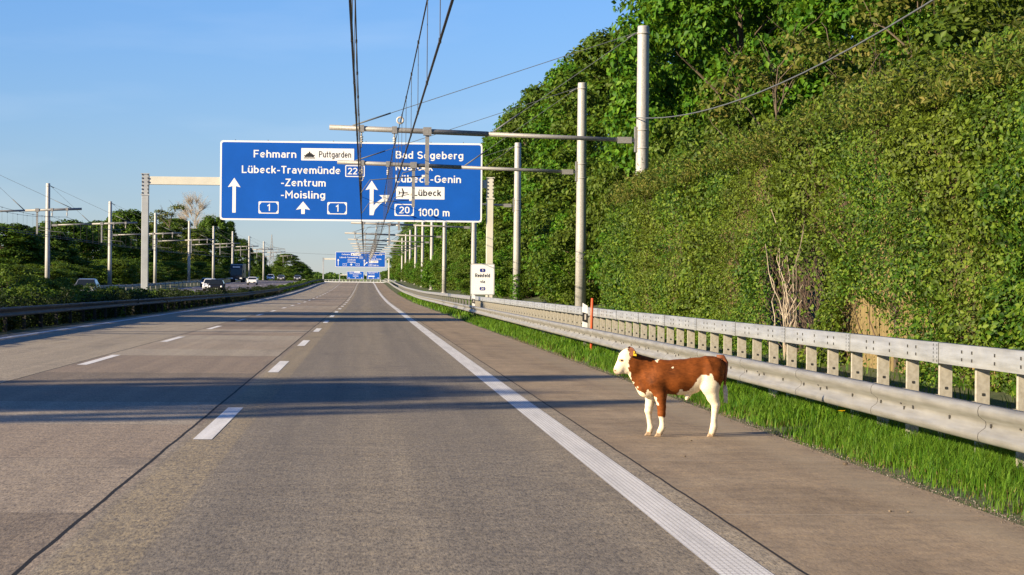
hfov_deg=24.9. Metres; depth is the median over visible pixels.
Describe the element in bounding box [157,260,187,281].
roadside shrub
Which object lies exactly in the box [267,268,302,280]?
roadside shrub
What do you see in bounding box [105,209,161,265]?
broadleaf tree
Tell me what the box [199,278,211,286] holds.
oncoming car
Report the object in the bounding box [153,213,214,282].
overhead line mast
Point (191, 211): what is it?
bare tree
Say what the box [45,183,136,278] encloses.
overhead line mast
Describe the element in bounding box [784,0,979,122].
scrub tree
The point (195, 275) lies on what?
roadside shrub
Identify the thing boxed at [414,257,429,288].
roadside shrub
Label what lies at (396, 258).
broadleaf tree
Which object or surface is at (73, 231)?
broadleaf tree
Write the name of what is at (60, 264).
roadside shrub
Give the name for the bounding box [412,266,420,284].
roadside shrub
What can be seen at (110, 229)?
overhead line
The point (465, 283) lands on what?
roadside shrub
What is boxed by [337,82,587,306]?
overhead line mast
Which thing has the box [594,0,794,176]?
broadleaf tree
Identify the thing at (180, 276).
roadside shrub
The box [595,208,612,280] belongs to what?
roadside shrub
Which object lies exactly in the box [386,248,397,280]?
broadleaf tree
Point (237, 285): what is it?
opposite road
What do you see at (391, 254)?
overhead line mast
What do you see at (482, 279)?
route sign
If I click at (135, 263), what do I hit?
roadside shrub
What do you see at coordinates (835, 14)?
broadleaf tree
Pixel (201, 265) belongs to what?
roadside shrub
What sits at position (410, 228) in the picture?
broadleaf tree
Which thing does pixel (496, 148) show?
broadleaf tree
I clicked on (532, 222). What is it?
roadside shrub
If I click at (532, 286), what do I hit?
roadside shrub
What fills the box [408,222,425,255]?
broadleaf tree
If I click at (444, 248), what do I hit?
overhead line mast
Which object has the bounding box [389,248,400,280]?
broadleaf tree
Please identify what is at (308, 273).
broadleaf tree
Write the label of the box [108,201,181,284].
overhead line mast
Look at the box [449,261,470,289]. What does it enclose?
roadside shrub
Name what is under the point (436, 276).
roadside shrub
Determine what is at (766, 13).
broadleaf tree
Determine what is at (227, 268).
roadside shrub
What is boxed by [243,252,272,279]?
broadleaf tree
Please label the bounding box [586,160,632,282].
roadside shrub
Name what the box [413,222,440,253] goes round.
broadleaf tree
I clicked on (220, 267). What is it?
roadside shrub
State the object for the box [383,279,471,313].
guardrail
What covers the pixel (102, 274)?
roadside shrub
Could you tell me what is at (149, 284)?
guardrail
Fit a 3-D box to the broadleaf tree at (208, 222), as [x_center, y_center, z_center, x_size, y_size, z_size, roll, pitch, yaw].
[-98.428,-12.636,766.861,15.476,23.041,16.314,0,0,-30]
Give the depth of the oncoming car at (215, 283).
275.18 m
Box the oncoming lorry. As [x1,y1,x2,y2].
[229,264,245,281]
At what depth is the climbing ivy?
168.03 m
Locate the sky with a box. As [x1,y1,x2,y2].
[0,0,852,280]
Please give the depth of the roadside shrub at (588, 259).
107.13 m
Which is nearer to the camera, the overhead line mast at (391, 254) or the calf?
the calf
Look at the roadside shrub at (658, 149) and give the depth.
105.03 m
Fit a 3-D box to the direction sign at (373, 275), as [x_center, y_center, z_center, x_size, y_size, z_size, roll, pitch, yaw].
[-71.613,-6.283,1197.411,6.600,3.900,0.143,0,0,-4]
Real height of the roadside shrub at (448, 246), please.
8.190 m
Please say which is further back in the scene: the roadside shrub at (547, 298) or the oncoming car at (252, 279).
the oncoming car at (252, 279)
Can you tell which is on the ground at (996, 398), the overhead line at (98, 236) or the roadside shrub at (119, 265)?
the roadside shrub at (119, 265)
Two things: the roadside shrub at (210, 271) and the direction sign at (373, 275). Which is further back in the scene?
the direction sign at (373, 275)
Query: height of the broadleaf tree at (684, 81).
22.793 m
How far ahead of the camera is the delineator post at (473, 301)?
112.08 m
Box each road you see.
[0,282,802,574]
[153,280,295,292]
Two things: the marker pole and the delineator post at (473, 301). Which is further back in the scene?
the delineator post at (473, 301)
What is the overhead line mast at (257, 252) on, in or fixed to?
on the ground at (996, 398)
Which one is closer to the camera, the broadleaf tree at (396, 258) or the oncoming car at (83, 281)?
the oncoming car at (83, 281)
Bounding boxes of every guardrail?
[0,279,324,331]
[1,277,258,290]
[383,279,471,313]
[463,296,1023,468]
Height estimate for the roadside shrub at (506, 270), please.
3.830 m
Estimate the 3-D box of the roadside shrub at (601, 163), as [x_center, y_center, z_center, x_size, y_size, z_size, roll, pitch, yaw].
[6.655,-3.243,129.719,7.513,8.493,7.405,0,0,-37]
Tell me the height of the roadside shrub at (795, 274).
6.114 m
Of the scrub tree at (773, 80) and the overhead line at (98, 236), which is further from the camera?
the overhead line at (98, 236)
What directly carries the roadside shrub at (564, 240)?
on the ground at (996, 398)
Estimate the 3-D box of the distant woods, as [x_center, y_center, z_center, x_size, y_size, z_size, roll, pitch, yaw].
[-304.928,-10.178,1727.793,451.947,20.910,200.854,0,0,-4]
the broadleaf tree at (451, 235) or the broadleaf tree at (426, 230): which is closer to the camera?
the broadleaf tree at (451, 235)
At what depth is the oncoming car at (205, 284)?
302.83 m
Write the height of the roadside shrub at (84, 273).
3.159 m
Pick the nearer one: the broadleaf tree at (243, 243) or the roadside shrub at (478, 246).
the roadside shrub at (478, 246)
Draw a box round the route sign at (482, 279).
[470,264,494,296]
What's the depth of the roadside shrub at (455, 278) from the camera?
246.65 m
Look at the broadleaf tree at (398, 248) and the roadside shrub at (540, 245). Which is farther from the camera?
the broadleaf tree at (398, 248)
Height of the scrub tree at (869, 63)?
7.784 m
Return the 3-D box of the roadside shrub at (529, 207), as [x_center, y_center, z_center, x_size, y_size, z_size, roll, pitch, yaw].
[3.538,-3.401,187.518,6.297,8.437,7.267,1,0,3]
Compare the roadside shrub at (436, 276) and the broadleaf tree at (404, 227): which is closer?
the roadside shrub at (436, 276)
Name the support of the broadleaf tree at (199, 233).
on the ground at (996, 398)
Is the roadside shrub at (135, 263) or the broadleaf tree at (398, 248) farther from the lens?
the broadleaf tree at (398, 248)
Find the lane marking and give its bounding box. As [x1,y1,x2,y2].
[0,282,773,574]
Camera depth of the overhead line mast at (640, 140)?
92.27 m
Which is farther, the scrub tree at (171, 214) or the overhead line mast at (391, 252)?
the scrub tree at (171, 214)
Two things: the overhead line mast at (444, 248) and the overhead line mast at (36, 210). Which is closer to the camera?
the overhead line mast at (36, 210)
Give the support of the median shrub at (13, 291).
on the ground at (996, 398)
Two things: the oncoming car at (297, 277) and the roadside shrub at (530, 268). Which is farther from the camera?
the oncoming car at (297, 277)
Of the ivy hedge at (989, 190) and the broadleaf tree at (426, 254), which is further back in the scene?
the broadleaf tree at (426, 254)
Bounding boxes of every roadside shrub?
[0,259,37,286]
[15,266,82,284]
[22,260,80,285]
[61,265,99,283]
[71,260,113,284]
[88,258,140,284]
[103,258,149,282]
[107,269,140,283]
[129,266,170,282]
[149,262,170,281]
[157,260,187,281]
[166,266,191,280]
[169,267,205,279]
[172,266,200,279]
[187,261,211,278]
[197,267,223,278]
[208,264,228,274]
[215,268,228,278]
[220,265,230,277]
[256,264,287,279]
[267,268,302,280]
[395,264,403,276]
[404,259,420,282]
[408,264,418,281]
[410,261,425,285]
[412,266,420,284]
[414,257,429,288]
[421,254,441,290]
[429,254,447,289]
[434,266,454,290]
[435,250,459,290]
[439,237,454,253]
[447,252,470,291]
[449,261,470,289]
[449,262,477,295]
[451,249,467,265]
[452,264,469,291]
[456,251,476,264]
[469,236,497,261]
[476,229,506,262]
[478,243,529,298]
[479,229,532,298]
[480,244,485,261]
[495,251,539,297]
[512,193,561,260]
[520,255,528,269]
[521,228,542,282]
[522,196,535,213]
[524,233,551,284]
[524,249,562,303]
[525,215,608,305]
[525,269,542,296]
[526,223,545,263]
[526,228,573,297]
[528,208,575,292]
[528,210,575,296]
[537,236,591,301]
[555,166,596,210]
[567,157,626,218]
[573,163,631,236]
[577,249,594,278]
[584,243,601,287]
[585,237,600,280]
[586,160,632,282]
[589,228,616,288]
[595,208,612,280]
[597,225,618,303]
[611,110,732,207]
[649,127,714,171]
[705,92,830,283]
[771,248,837,290]
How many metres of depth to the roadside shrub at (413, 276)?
423.25 m
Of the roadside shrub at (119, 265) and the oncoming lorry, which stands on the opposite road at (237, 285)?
the oncoming lorry
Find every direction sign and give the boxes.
[220,139,481,221]
[335,252,384,266]
[347,271,363,278]
[367,271,379,278]
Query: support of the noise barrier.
on the ground at (996, 398)
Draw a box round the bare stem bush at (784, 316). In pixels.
[765,209,804,362]
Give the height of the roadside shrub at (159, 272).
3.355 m
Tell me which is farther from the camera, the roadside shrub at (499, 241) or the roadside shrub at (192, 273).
the roadside shrub at (192, 273)
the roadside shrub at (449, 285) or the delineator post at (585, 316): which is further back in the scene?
the roadside shrub at (449, 285)
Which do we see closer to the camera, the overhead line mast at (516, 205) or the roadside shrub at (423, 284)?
the overhead line mast at (516, 205)
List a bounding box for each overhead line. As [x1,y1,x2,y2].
[0,206,272,262]
[0,211,272,262]
[349,0,363,256]
[369,0,453,261]
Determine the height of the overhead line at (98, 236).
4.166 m
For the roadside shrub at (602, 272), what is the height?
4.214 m
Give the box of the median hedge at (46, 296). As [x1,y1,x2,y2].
[0,277,323,331]
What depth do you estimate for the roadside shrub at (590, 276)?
112.19 m
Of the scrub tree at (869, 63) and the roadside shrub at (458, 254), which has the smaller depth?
the scrub tree at (869, 63)
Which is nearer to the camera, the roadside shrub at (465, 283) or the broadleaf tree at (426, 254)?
the roadside shrub at (465, 283)
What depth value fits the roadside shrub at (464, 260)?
260.86 m
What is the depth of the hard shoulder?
18.52 m
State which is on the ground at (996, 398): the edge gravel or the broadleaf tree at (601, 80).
the broadleaf tree at (601, 80)
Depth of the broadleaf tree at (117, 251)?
433.63 m
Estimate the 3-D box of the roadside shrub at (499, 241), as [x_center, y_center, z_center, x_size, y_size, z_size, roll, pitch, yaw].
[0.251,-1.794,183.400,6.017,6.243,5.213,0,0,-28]
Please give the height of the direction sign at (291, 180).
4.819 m
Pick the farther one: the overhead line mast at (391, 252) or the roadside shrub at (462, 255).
the overhead line mast at (391, 252)
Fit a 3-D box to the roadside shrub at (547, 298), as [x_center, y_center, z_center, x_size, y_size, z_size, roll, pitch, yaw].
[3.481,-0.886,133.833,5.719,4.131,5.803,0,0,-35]
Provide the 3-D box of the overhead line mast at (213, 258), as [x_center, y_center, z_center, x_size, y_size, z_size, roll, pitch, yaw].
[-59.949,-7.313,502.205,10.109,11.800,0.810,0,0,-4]
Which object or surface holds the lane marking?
on the road at (366, 429)
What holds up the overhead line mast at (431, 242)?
on the ground at (996, 398)
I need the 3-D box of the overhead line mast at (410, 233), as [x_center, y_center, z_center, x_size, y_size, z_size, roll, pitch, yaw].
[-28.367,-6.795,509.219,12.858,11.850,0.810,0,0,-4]
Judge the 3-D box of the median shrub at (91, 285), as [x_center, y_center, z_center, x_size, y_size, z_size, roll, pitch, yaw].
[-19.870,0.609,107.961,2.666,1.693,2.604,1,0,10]
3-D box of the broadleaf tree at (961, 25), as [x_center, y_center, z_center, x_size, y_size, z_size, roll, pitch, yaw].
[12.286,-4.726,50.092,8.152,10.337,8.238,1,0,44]
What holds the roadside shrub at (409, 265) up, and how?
on the ground at (996, 398)
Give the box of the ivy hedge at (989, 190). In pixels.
[593,2,1023,396]
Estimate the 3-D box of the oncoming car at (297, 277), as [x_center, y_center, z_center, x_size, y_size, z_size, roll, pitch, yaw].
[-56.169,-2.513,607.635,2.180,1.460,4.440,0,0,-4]
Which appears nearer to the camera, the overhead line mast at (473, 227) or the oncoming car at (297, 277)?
the overhead line mast at (473, 227)
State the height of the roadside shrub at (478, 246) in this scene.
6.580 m
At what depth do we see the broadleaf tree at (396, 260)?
741.52 m
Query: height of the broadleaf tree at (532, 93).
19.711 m
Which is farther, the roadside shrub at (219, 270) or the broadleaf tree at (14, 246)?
the roadside shrub at (219, 270)
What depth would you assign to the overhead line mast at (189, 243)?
441.80 m
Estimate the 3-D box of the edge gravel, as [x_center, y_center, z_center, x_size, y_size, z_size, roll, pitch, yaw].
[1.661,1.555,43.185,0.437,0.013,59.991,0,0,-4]
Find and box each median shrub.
[0,266,44,301]
[0,276,21,304]
[15,274,72,301]
[38,276,85,298]
[76,283,116,298]
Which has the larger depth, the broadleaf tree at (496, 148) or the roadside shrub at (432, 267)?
the roadside shrub at (432, 267)
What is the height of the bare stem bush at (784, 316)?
2.976 m
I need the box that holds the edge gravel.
[506,337,1023,530]
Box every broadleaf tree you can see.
[0,223,55,274]
[1,226,89,266]
[10,247,60,263]
[33,219,107,263]
[76,220,133,260]
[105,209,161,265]
[129,225,190,263]
[160,218,201,259]
[164,228,225,265]
[194,215,236,266]
[234,238,254,272]
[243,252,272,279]
[273,253,305,280]
[294,263,314,279]
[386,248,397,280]
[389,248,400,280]
[391,237,399,265]
[393,231,401,278]
[394,222,405,266]
[399,222,414,263]
[399,222,417,261]
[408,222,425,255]
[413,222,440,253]
[417,222,429,257]
[424,222,465,253]
[434,227,448,254]
[447,180,521,250]
[452,131,527,253]
[467,106,547,258]
[482,81,607,237]
[503,55,620,239]
[525,27,670,249]
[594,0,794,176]
[595,0,777,167]
[666,35,851,107]
[681,0,886,127]
[755,0,932,148]
[773,0,931,77]
[843,0,1016,103]
[903,0,1023,90]
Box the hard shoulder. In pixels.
[374,282,1023,574]
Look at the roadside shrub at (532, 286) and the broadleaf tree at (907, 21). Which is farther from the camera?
the roadside shrub at (532, 286)
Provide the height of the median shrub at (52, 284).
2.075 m
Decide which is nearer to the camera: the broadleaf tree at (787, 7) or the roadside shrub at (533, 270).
the broadleaf tree at (787, 7)
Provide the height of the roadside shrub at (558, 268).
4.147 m
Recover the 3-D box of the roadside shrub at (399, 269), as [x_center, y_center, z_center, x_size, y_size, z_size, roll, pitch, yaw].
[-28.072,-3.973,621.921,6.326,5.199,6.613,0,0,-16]
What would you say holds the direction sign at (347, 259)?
attached to the sign gantry at (335, 259)
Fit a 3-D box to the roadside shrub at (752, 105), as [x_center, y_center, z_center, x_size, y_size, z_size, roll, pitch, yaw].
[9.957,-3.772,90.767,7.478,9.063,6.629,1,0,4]
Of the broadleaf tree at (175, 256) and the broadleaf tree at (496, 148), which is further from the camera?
the broadleaf tree at (175, 256)
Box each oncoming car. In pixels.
[74,278,100,291]
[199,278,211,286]
[202,279,210,290]
[207,279,225,290]
[247,277,257,284]
[266,274,274,280]
[277,275,284,280]
[293,275,301,280]
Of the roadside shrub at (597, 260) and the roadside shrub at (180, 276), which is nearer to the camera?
the roadside shrub at (597, 260)
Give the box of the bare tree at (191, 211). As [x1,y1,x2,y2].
[168,191,218,235]
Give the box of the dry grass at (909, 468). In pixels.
[516,336,1023,514]
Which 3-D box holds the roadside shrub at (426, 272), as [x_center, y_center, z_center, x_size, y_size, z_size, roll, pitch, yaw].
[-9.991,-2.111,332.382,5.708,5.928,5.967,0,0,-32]
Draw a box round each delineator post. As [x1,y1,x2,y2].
[472,294,474,313]
[582,303,587,343]
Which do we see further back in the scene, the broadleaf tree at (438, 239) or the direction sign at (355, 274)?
the direction sign at (355, 274)
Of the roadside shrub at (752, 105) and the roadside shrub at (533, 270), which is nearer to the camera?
the roadside shrub at (752, 105)
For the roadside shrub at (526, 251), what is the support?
on the ground at (996, 398)
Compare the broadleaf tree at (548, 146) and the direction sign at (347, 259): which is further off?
the direction sign at (347, 259)
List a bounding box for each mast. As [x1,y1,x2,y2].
[0,175,81,237]
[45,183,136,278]
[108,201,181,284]
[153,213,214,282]
[187,221,239,280]
[212,226,258,278]
[231,231,270,263]
[247,236,281,278]
[258,235,282,265]
[262,241,295,279]
[329,25,649,192]
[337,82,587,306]
[345,222,446,292]
[348,222,433,289]
[350,222,423,275]
[351,222,476,295]
[352,226,416,284]
[353,230,411,259]
[355,234,406,281]
[356,238,402,280]
[363,143,521,299]
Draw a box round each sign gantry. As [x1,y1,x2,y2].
[141,173,494,297]
[322,257,388,281]
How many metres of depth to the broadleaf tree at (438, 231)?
345.99 m
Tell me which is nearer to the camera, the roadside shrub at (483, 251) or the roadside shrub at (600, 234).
the roadside shrub at (600, 234)
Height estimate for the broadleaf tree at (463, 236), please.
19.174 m
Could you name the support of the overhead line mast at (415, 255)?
on the ground at (996, 398)
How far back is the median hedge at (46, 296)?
102.07 m
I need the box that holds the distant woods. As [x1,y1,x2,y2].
[217,263,397,281]
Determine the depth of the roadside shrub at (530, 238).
168.21 m
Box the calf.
[614,346,727,436]
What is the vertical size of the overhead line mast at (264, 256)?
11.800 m
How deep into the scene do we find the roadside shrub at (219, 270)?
568.17 m
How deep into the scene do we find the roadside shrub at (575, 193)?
154.31 m
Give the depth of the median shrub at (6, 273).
86.17 m
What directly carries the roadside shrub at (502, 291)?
on the ground at (996, 398)
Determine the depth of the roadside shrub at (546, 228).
146.03 m
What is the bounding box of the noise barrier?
[623,65,1023,388]
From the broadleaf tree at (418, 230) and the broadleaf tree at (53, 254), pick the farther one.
the broadleaf tree at (418, 230)
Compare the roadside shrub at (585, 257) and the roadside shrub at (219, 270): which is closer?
the roadside shrub at (585, 257)
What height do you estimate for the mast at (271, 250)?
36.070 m
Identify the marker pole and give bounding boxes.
[590,298,593,348]
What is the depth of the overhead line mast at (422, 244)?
399.58 m
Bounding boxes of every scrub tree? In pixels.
[149,199,201,264]
[693,11,837,297]
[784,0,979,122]
[811,21,948,276]
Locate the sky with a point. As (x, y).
(96, 96)
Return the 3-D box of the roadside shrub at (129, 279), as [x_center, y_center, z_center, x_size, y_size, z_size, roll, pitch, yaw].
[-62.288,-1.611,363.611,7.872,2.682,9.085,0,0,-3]
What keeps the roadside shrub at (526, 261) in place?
on the ground at (996, 398)
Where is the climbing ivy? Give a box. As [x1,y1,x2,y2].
[509,274,523,300]
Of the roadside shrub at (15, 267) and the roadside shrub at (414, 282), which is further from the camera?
the roadside shrub at (414, 282)
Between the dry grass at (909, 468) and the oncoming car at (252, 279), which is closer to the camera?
the dry grass at (909, 468)
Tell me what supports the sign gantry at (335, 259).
on the ground at (996, 398)
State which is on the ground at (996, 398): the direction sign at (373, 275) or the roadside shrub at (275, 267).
the roadside shrub at (275, 267)
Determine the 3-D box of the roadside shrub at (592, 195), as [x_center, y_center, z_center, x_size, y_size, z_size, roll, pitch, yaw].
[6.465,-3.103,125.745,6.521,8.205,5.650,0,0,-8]
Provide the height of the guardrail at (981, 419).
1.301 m
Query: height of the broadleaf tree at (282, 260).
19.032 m
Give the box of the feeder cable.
[634,0,933,118]
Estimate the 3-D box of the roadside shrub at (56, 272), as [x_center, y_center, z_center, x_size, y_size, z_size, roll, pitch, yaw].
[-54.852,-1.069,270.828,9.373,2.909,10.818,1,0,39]
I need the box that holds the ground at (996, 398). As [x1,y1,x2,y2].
[0,278,1023,525]
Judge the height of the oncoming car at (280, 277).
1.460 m
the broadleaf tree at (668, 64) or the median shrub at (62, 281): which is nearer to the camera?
the median shrub at (62, 281)
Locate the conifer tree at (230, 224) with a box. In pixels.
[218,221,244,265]
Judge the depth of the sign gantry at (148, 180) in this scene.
138.79 m
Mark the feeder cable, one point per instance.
(899, 20)
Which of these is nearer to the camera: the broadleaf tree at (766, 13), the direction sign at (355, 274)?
the broadleaf tree at (766, 13)
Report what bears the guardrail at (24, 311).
on the ground at (996, 398)
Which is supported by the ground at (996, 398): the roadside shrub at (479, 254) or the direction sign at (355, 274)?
the roadside shrub at (479, 254)
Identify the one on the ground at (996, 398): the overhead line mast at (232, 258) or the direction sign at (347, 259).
the overhead line mast at (232, 258)
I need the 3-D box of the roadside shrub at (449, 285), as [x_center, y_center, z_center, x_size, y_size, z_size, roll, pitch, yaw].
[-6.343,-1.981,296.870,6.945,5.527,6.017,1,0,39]
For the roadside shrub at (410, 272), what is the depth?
444.24 m
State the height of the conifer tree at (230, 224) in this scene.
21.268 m
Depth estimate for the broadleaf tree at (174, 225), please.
624.62 m
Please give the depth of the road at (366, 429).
20.47 m
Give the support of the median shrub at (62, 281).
on the ground at (996, 398)
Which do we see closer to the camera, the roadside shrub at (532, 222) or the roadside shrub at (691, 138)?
the roadside shrub at (691, 138)
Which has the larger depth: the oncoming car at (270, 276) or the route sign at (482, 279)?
the oncoming car at (270, 276)
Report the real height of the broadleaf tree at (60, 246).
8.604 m
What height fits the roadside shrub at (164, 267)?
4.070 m

